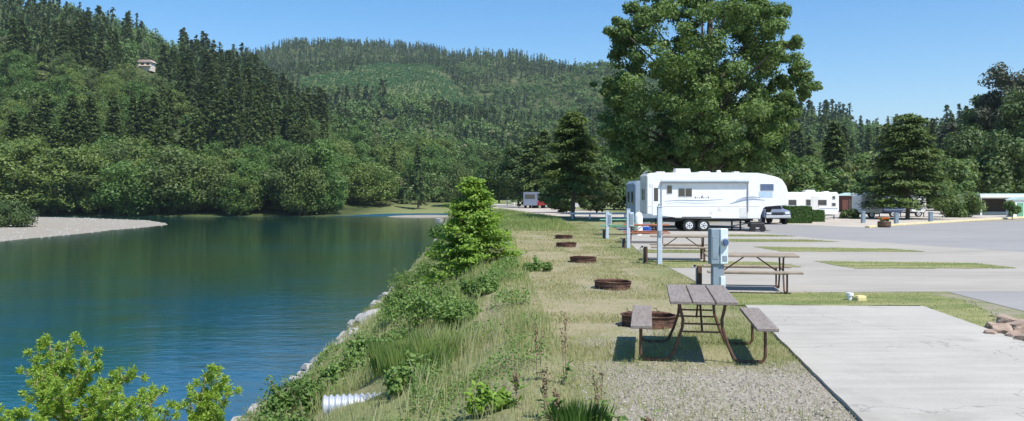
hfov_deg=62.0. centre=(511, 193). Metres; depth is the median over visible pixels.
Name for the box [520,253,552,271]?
weed
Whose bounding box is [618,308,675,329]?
fire ring
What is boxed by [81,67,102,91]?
broadleaf tree
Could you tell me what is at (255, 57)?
conifer tree
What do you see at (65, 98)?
broadleaf tree
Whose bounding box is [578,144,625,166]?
broadleaf tree
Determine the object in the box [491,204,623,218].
gravel road
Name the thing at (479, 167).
broadleaf tree
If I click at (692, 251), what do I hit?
grass strip
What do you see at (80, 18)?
conifer tree
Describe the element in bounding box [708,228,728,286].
meter pedestal
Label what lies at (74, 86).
broadleaf tree
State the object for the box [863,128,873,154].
conifer tree
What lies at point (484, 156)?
broadleaf tree
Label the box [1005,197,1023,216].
utility shed
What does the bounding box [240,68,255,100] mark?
conifer tree
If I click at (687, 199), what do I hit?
fifth wheel trailer
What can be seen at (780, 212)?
parked car
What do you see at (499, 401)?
weed
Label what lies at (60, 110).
broadleaf tree
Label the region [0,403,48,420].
bush
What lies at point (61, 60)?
broadleaf tree
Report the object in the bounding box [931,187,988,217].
round bush
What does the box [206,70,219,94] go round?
conifer tree
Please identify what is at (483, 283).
bramble bush
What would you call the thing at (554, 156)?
broadleaf tree
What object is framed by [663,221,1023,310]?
asphalt road
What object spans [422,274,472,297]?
bramble bush
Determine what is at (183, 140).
conifer tree
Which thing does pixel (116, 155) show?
broadleaf tree
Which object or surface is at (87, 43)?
conifer tree
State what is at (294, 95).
conifer tree
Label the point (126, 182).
broadleaf tree
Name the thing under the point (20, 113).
broadleaf tree
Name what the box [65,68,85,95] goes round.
broadleaf tree
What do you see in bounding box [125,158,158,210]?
broadleaf tree
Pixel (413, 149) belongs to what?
broadleaf tree
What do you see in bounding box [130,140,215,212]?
broadleaf tree
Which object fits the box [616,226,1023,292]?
concrete apron
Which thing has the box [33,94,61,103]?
broadleaf tree
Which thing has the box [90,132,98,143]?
conifer tree
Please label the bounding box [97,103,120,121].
broadleaf tree
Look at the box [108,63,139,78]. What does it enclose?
broadleaf tree
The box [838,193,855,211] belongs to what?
red shed
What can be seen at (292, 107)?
conifer tree
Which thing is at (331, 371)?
bramble bush
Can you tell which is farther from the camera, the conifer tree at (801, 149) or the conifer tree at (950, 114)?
the conifer tree at (950, 114)
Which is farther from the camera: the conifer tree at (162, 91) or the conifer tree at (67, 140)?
the conifer tree at (162, 91)
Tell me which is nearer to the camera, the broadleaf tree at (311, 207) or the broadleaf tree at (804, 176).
the broadleaf tree at (804, 176)
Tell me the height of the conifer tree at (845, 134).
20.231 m
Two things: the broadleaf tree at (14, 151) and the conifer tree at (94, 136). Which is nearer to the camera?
the broadleaf tree at (14, 151)
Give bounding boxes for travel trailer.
[781,190,838,218]
[852,192,881,217]
[881,196,902,216]
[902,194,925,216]
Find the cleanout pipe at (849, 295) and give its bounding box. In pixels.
[846,292,853,299]
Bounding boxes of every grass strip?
[640,250,707,252]
[653,260,798,267]
[729,239,837,241]
[760,247,922,251]
[819,261,1013,267]
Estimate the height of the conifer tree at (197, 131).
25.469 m
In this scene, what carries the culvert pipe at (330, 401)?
on the ground at (434, 206)
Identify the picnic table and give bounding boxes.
[600,219,637,234]
[623,224,669,243]
[631,284,778,362]
[650,235,707,261]
[702,252,803,293]
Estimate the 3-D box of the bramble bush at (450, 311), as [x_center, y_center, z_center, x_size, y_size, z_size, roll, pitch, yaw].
[-0.945,2.176,15.477,1.110,0.609,1.211,0,0,26]
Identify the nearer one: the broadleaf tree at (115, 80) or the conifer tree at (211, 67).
the broadleaf tree at (115, 80)
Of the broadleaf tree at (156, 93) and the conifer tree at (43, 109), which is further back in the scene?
the broadleaf tree at (156, 93)
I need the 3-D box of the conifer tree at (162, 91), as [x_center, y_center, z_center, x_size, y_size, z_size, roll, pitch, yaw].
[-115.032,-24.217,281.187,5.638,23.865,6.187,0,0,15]
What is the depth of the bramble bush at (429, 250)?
49.81 m
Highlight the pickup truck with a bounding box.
[533,201,546,207]
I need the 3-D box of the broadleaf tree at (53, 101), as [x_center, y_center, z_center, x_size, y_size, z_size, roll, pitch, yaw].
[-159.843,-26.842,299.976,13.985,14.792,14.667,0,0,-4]
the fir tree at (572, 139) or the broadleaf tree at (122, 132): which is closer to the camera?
the fir tree at (572, 139)
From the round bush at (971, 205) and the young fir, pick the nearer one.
the young fir
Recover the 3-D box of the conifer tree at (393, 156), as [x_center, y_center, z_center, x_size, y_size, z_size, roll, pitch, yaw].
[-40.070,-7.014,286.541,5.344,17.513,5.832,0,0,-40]
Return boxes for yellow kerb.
[865,216,1023,227]
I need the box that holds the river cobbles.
[0,217,160,240]
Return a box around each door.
[713,236,718,258]
[848,199,851,209]
[1017,203,1023,215]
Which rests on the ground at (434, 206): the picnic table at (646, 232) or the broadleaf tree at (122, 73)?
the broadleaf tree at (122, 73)
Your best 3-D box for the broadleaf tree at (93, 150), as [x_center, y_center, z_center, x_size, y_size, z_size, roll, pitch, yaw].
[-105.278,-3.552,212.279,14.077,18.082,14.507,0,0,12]
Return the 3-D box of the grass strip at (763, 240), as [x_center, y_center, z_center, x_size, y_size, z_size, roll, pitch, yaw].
[11.229,1.980,36.148,4.476,0.001,2.152,0,0,0]
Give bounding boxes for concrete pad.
[745,305,1023,420]
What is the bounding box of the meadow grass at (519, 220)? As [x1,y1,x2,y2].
[409,207,577,273]
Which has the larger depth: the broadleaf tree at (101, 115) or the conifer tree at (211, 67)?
the conifer tree at (211, 67)
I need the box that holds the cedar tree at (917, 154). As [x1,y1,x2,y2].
[851,113,966,218]
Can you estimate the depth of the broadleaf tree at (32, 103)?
296.69 m
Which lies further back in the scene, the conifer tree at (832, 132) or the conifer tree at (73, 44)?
the conifer tree at (73, 44)
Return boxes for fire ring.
[553,235,572,238]
[555,241,576,247]
[568,254,596,262]
[593,276,631,290]
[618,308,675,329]
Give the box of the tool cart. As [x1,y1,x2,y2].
[731,222,765,231]
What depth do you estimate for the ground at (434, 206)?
12.61 m
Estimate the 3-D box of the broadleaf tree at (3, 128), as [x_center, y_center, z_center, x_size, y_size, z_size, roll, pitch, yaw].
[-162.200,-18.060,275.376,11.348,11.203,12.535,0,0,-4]
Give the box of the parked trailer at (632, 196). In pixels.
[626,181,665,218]
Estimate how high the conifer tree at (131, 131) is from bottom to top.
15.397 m
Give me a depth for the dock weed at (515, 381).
8.20 m
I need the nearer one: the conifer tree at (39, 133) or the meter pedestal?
the meter pedestal
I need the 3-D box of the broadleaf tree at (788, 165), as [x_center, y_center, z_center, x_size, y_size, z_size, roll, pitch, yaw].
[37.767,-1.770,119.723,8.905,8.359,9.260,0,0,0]
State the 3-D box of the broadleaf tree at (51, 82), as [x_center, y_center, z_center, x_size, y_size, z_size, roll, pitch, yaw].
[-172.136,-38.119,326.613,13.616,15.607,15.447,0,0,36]
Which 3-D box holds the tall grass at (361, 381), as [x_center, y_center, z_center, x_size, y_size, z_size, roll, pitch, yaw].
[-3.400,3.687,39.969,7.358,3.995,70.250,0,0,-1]
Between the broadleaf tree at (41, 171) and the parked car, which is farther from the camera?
the broadleaf tree at (41, 171)
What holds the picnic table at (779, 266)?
on the concrete apron
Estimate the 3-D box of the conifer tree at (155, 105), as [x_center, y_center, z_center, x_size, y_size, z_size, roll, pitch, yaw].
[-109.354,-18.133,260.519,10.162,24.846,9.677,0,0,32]
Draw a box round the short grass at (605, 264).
[500,221,1012,420]
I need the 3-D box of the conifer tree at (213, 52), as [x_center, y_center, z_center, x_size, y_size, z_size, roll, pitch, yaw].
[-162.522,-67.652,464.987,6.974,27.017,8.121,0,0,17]
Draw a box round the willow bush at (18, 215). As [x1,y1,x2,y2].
[0,198,39,227]
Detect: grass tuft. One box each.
[366,334,412,376]
[372,335,456,397]
[408,327,464,360]
[546,397,582,418]
[550,393,616,420]
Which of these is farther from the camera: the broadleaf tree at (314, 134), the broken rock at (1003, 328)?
the broadleaf tree at (314, 134)
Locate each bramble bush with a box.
[253,371,343,420]
[257,407,317,420]
[315,343,368,386]
[341,321,427,359]
[376,276,473,327]
[381,277,424,315]
[382,350,454,397]
[387,267,425,290]
[403,248,449,289]
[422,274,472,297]
[424,239,448,257]
[426,298,491,331]
[428,222,454,239]
[455,272,500,296]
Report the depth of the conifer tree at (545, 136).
149.59 m
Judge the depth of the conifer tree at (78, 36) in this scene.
384.59 m
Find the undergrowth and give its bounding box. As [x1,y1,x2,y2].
[237,220,551,420]
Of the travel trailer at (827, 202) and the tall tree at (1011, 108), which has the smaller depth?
the travel trailer at (827, 202)
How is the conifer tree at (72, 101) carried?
on the ground at (434, 206)
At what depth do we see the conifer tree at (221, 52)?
465.02 m
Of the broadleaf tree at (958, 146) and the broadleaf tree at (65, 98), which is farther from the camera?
the broadleaf tree at (65, 98)
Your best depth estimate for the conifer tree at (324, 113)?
384.16 m
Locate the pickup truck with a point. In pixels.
(541, 203)
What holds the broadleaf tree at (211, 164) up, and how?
on the ground at (434, 206)
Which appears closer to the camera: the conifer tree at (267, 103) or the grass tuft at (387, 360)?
the grass tuft at (387, 360)
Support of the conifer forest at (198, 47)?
on the ground at (434, 206)
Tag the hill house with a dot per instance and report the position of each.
(148, 65)
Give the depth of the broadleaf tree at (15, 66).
335.42 m
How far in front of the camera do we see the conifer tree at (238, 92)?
347.31 m
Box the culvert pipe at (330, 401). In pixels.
[323,392,380,415]
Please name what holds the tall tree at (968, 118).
on the ground at (434, 206)
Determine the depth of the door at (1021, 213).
71.96 m
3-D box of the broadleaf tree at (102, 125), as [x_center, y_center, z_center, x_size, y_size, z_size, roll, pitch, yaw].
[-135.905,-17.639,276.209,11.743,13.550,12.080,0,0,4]
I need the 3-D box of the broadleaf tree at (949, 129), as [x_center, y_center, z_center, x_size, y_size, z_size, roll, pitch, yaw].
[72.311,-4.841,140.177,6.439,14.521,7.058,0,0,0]
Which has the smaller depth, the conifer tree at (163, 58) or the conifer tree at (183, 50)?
the conifer tree at (163, 58)
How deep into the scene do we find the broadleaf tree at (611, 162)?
103.73 m
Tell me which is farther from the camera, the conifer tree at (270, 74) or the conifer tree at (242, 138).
the conifer tree at (270, 74)
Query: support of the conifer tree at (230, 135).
on the ground at (434, 206)
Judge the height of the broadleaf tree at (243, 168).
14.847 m
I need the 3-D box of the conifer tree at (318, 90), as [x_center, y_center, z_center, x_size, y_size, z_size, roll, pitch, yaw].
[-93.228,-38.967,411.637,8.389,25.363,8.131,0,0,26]
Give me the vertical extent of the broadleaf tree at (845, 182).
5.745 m
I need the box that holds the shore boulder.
[355,309,378,323]
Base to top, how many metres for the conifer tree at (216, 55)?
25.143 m
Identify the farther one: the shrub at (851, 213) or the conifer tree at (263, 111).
the conifer tree at (263, 111)
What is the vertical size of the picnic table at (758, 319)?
0.754 m
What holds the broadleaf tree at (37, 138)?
on the ground at (434, 206)
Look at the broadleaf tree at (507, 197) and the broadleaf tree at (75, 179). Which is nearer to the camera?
the broadleaf tree at (75, 179)
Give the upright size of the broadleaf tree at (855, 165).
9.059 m
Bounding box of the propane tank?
[634,210,642,234]
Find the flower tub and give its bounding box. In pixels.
[877,217,890,227]
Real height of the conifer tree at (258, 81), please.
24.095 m
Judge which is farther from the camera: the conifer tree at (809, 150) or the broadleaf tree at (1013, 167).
the conifer tree at (809, 150)
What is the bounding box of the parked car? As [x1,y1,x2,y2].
[745,206,790,223]
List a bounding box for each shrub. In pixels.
[839,208,859,218]
[1002,201,1021,218]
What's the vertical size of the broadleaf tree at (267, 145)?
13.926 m
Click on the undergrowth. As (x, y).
(494, 270)
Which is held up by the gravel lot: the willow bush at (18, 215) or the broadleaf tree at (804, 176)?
the broadleaf tree at (804, 176)
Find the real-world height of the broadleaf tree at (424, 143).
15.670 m
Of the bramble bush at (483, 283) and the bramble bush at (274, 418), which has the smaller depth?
the bramble bush at (274, 418)
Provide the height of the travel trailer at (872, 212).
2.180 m
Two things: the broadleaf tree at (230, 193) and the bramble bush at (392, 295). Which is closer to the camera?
the bramble bush at (392, 295)
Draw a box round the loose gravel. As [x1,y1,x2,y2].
[563,360,854,420]
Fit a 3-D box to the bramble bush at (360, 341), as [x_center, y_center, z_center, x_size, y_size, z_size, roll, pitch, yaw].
[-2.349,2.834,15.987,1.543,0.879,1.560,0,0,45]
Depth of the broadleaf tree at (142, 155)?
218.70 m
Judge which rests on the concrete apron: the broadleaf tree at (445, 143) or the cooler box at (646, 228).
the cooler box at (646, 228)
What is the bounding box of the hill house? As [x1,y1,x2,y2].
[134,60,156,71]
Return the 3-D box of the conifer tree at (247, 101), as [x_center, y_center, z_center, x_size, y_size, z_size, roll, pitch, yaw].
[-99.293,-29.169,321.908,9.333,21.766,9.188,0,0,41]
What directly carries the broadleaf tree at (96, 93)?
on the ground at (434, 206)
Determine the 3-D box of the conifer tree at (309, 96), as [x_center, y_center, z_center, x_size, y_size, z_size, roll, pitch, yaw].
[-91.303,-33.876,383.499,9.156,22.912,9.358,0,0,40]
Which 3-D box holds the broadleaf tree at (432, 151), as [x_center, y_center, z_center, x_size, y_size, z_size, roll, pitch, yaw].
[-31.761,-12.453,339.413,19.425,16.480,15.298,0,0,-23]
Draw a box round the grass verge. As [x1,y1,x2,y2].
[730,292,995,328]
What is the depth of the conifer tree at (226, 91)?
329.21 m
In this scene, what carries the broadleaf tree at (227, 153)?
on the ground at (434, 206)
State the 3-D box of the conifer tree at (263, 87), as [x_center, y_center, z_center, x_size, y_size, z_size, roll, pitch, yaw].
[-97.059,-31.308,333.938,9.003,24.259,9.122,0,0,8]
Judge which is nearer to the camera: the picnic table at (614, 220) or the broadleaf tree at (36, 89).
the picnic table at (614, 220)
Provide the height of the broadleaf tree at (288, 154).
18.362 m
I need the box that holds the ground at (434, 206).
[0,8,1023,420]
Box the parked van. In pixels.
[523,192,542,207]
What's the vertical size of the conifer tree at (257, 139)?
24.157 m
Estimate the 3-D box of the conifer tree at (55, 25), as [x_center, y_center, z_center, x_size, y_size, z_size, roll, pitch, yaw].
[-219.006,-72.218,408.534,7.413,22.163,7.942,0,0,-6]
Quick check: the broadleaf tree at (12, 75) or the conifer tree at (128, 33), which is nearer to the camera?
the broadleaf tree at (12, 75)
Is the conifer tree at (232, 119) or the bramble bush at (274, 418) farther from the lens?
the conifer tree at (232, 119)
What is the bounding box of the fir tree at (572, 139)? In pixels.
[530,111,614,217]
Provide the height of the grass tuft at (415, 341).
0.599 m
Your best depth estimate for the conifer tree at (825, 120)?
386.40 m
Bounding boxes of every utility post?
[606,211,611,238]
[626,209,633,248]
[656,206,662,264]
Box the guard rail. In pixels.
[569,212,625,218]
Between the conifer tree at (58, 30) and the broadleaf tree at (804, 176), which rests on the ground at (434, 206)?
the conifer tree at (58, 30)
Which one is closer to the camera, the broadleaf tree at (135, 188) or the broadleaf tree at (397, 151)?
the broadleaf tree at (135, 188)
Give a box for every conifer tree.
[0,53,11,97]
[1,113,21,144]
[3,18,19,63]
[4,131,9,144]
[17,19,30,67]
[17,114,28,134]
[17,124,30,142]
[25,110,35,135]
[30,121,46,147]
[31,105,39,131]
[33,101,52,148]
[34,130,46,149]
[37,17,49,69]
[39,94,56,134]
[45,130,60,149]
[50,23,70,75]
[51,20,58,57]
[54,25,61,55]
[56,140,65,147]
[57,110,71,146]
[59,15,64,24]
[63,134,73,147]
[65,31,70,62]
[65,119,73,146]
[66,108,79,148]
[67,94,77,118]
[68,32,79,63]
[69,135,81,150]
[73,20,86,71]
[74,15,84,46]
[74,115,90,146]
[78,133,85,148]
[79,109,91,143]
[80,18,98,75]
[83,95,101,144]
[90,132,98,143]
[93,26,105,76]
[93,107,100,133]
[100,97,125,138]
[104,27,116,73]
[112,30,122,65]
[113,119,121,141]
[120,15,133,53]
[123,95,138,137]
[128,120,135,138]
[134,92,148,137]
[137,104,156,150]
[138,131,143,139]
[147,94,160,141]
[149,128,157,150]
[154,44,173,83]
[156,107,173,149]
[156,115,167,149]
[159,84,170,131]
[161,101,173,146]
[165,90,178,144]
[173,50,178,79]
[174,57,195,113]
[176,58,182,87]
[178,129,191,152]
[179,43,185,63]
[182,61,198,119]
[184,49,200,96]
[189,107,206,153]
[189,122,203,152]
[195,52,211,93]
[196,81,205,109]
[196,93,210,144]
[198,110,204,140]
[202,84,208,122]
[204,82,217,136]
[205,63,214,78]
[205,100,217,146]
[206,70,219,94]
[207,89,235,155]
[208,74,216,99]
[211,45,215,56]
[214,52,219,73]
[214,57,218,76]
[214,78,221,92]
[219,49,225,69]
[219,57,226,85]
[224,50,232,70]
[224,88,228,108]
[225,70,236,103]
[225,86,240,148]
[225,96,239,127]
[225,126,234,148]
[226,91,239,148]
[229,60,241,86]
[235,86,242,129]
[237,112,249,148]
[238,82,247,128]
[239,124,245,149]
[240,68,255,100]
[243,56,254,76]
[244,79,249,110]
[244,88,253,141]
[247,59,254,83]
[247,90,253,144]
[247,96,267,148]
[250,85,264,144]
[252,54,260,73]
[254,78,262,98]
[259,101,265,145]
[260,83,270,111]
[261,107,272,150]
[264,76,273,101]
[264,99,271,140]
[266,88,273,110]
[268,69,274,91]
[271,103,281,139]
[273,80,279,116]
[273,96,283,132]
[278,73,288,100]
[280,105,290,138]
[284,118,298,145]
[285,94,298,142]
[287,82,294,102]
[293,94,297,116]
[295,108,309,144]
[297,91,310,144]
[297,96,312,142]
[299,126,308,145]
[306,87,311,105]
[306,93,316,119]
[311,94,320,124]
[315,87,321,113]
[316,90,331,127]
[318,94,327,122]
[318,119,329,139]
[319,103,330,129]
[320,124,326,141]
[388,147,399,185]
[409,144,427,208]
[510,136,549,207]
[534,130,554,191]
[788,125,806,157]
[789,143,794,157]
[794,138,798,159]
[796,131,806,160]
[805,136,815,159]
[820,121,851,176]
[823,113,828,137]
[835,125,852,160]
[835,143,848,167]
[849,136,855,161]
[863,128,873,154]
[880,124,889,154]
[930,119,937,147]
[945,110,953,118]
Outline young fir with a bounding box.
[417,176,527,287]
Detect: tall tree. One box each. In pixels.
[956,93,1001,157]
[971,61,1023,136]
[987,88,1023,141]
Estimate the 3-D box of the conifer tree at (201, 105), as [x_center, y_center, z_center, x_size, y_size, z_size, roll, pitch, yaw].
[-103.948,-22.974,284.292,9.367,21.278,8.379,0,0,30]
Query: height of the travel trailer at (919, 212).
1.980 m
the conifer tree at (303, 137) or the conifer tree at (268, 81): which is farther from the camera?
the conifer tree at (268, 81)
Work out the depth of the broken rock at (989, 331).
11.95 m
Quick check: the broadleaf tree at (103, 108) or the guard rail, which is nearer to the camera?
the guard rail
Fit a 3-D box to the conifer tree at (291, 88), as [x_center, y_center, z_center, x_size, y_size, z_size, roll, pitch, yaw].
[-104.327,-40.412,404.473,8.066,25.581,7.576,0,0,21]
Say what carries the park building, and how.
on the gravel lot
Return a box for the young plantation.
[297,62,469,108]
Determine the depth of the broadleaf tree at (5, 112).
285.08 m
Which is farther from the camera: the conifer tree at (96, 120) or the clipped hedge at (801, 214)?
the conifer tree at (96, 120)
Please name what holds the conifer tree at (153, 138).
on the ground at (434, 206)
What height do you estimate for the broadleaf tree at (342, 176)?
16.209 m
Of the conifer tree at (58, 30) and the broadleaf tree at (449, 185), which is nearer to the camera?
the broadleaf tree at (449, 185)
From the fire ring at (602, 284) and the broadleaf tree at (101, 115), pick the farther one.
the broadleaf tree at (101, 115)
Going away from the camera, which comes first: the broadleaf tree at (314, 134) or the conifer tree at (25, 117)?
the conifer tree at (25, 117)
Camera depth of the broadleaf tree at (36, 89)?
322.72 m
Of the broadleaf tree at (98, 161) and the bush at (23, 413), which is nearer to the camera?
the bush at (23, 413)
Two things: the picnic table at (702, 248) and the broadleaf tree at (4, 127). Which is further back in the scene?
the broadleaf tree at (4, 127)
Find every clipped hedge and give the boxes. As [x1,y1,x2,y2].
[779,205,812,222]
[812,209,825,221]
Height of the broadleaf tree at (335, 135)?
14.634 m
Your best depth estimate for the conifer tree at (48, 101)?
252.26 m
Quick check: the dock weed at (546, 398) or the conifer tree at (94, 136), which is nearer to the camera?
the dock weed at (546, 398)
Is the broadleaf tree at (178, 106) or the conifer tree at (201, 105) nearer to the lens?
the conifer tree at (201, 105)
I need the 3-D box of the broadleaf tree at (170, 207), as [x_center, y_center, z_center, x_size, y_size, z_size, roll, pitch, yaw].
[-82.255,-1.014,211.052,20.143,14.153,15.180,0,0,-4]
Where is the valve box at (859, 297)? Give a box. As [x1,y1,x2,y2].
[853,295,865,300]
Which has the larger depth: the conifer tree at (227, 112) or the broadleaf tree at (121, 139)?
the conifer tree at (227, 112)
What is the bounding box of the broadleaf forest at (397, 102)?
[0,0,957,201]
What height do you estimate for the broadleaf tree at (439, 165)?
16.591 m
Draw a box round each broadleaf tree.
[0,50,39,79]
[0,67,31,96]
[0,86,27,106]
[0,105,19,122]
[0,122,17,134]
[0,123,9,136]
[0,138,60,210]
[0,142,23,155]
[1,154,63,211]
[2,97,30,108]
[2,133,46,146]
[2,153,56,211]
[7,63,34,91]
[10,103,24,112]
[12,164,75,211]
[14,146,65,212]
[15,105,29,120]
[20,79,48,104]
[20,96,52,120]
[22,110,59,129]
[24,146,85,213]
[32,145,97,211]
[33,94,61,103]
[37,98,66,112]
[37,153,109,211]
[41,85,61,96]
[44,74,79,96]
[46,73,80,101]
[48,51,79,75]
[48,99,85,116]
[52,64,73,81]
[55,105,66,114]
[57,89,96,104]
[62,77,82,101]
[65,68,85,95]
[67,142,111,150]
[68,72,85,90]
[70,144,105,210]
[71,153,119,212]
[76,93,101,121]
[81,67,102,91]
[82,89,106,104]
[86,132,120,149]
[86,141,132,210]
[86,157,167,216]
[92,73,125,91]
[95,84,124,100]
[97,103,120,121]
[98,104,126,126]
[98,119,108,136]
[98,122,124,137]
[99,160,164,216]
[100,97,137,129]
[103,113,129,136]
[104,79,158,98]
[104,137,146,159]
[107,135,146,150]
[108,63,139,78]
[116,68,136,97]
[117,144,150,163]
[122,158,162,195]
[123,65,149,93]
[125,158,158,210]
[128,136,152,145]
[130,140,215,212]
[130,141,156,158]
[133,94,158,105]
[145,147,211,162]
[147,73,180,93]
[147,162,209,212]
[148,88,175,112]
[163,163,223,211]
[165,89,192,125]
[191,153,227,199]
[193,158,243,211]
[201,141,223,158]
[202,158,234,209]
[214,156,258,204]
[217,169,259,214]
[219,172,264,214]
[220,147,245,162]
[229,157,272,201]
[232,141,257,159]
[247,146,279,163]
[251,155,272,207]
[256,147,308,211]
[258,161,341,211]
[263,139,284,152]
[267,135,294,154]
[268,143,331,214]
[272,143,308,211]
[279,165,330,214]
[283,136,349,213]
[301,119,319,132]
[309,127,334,144]
[309,141,359,160]
[321,137,348,210]
[325,127,340,142]
[334,152,351,195]
[334,161,350,197]
[335,138,355,155]
[336,127,359,142]
[337,171,351,194]
[342,161,405,204]
[345,131,363,152]
[348,122,372,143]
[348,157,382,202]
[349,157,373,169]
[352,142,375,159]
[368,132,389,151]
[368,145,396,164]
[369,167,391,180]
[373,160,399,171]
[379,152,404,186]
[381,151,414,171]
[384,150,413,166]
[392,139,412,152]
[392,185,413,202]
[396,156,438,186]
[401,157,409,182]
[405,137,419,152]
[407,145,428,156]
[408,132,422,145]
[410,168,432,197]
[416,135,425,141]
[417,138,447,152]
[421,142,454,164]
[425,186,451,202]
[426,154,454,178]
[434,160,457,177]
[435,137,458,162]
[439,160,474,202]
[444,157,462,168]
[460,142,476,162]
[462,153,481,174]
[472,162,502,199]
[476,148,509,202]
[477,147,496,164]
[482,166,510,199]
[483,161,509,199]
[490,138,542,205]
[536,152,565,187]
[537,176,571,212]
[575,160,625,211]
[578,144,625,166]
[596,156,654,209]
[632,161,688,180]
[715,166,787,183]
[770,152,799,174]
[782,162,835,191]
[796,155,831,168]
[812,142,825,162]
[812,148,823,160]
[824,168,877,193]
[838,151,899,197]
[916,156,981,210]
[932,120,961,162]
[936,123,987,192]
[963,128,1023,192]
[1008,160,1023,180]
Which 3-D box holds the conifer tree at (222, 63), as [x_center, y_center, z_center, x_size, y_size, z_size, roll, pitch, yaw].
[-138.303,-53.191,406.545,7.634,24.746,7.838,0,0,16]
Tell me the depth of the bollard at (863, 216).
57.88 m
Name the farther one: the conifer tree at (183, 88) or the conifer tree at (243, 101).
the conifer tree at (183, 88)
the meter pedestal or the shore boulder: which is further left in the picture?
the shore boulder
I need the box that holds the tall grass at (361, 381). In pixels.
[234,214,601,420]
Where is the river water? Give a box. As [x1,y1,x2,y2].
[0,213,447,420]
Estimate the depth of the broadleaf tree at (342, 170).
236.57 m
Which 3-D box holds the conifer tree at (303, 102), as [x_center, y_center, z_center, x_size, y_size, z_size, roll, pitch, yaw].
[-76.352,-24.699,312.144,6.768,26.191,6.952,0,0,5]
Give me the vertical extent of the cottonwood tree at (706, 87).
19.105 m
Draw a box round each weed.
[464,377,516,415]
[507,371,528,404]
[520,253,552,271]
[526,319,547,379]
[536,367,553,415]
[546,388,566,418]
[556,311,576,383]
[592,370,613,420]
[608,411,630,420]
[637,409,661,420]
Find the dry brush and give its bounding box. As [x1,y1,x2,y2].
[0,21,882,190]
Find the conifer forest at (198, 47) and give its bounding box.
[0,0,968,202]
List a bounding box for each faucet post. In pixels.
[619,238,625,247]
[640,246,647,262]
[691,265,701,284]
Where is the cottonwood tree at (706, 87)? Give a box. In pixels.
[589,0,822,179]
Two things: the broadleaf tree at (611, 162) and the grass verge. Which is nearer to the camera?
the grass verge
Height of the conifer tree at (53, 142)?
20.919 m
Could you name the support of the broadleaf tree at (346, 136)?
on the ground at (434, 206)
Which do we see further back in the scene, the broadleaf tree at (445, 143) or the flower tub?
the broadleaf tree at (445, 143)
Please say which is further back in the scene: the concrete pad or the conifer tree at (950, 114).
the conifer tree at (950, 114)
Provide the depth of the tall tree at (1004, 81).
127.18 m
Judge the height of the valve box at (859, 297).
0.113 m
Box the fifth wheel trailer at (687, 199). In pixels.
[640,169,787,230]
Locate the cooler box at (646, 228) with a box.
[643,223,650,230]
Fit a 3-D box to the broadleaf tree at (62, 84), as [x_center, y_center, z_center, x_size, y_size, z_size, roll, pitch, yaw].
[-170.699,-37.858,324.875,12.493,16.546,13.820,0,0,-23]
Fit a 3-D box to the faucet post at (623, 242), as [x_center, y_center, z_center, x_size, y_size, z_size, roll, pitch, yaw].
[4.061,1.813,31.400,0.232,0.374,0.100,0,0,0]
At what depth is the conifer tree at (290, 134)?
279.69 m
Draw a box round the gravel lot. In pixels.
[729,208,1018,226]
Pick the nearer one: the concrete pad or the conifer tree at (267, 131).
the concrete pad
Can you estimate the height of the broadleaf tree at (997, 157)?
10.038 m
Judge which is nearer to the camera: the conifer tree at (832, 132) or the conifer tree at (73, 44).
the conifer tree at (832, 132)
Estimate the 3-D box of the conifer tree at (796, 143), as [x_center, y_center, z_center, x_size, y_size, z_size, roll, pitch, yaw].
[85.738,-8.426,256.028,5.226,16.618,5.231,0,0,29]
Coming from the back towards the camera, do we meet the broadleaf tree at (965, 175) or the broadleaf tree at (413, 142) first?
the broadleaf tree at (413, 142)
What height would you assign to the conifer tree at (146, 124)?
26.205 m
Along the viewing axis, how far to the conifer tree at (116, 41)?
403.66 m
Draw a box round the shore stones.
[231,283,392,420]
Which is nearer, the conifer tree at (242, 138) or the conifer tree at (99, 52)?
the conifer tree at (242, 138)
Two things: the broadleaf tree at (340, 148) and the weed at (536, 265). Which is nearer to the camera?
the weed at (536, 265)
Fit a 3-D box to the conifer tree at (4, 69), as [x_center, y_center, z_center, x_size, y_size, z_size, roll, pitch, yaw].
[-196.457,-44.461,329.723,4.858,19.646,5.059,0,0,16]
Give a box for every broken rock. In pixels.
[984,321,996,328]
[984,329,997,333]
[991,323,1012,333]
[996,315,1016,322]
[1004,330,1020,337]
[1007,320,1023,333]
[1013,333,1023,340]
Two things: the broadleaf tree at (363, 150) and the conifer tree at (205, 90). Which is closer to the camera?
the conifer tree at (205, 90)
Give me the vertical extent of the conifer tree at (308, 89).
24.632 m
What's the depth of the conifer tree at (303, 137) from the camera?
283.36 m
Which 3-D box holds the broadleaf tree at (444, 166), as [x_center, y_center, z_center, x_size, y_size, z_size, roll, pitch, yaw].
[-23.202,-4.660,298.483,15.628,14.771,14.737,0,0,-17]
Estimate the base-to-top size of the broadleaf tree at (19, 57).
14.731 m
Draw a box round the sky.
[3,0,1023,124]
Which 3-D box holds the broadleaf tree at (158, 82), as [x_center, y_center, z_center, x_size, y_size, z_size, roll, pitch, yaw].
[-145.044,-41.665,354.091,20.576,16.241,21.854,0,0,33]
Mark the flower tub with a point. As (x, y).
(885, 222)
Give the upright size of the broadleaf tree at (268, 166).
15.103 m
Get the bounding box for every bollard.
[860,211,865,222]
[893,213,898,223]
[928,212,932,221]
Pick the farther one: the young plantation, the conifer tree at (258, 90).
the young plantation
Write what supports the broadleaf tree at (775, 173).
on the ground at (434, 206)
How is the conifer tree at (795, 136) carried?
on the ground at (434, 206)
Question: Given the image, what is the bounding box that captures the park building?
[937,193,1023,214]

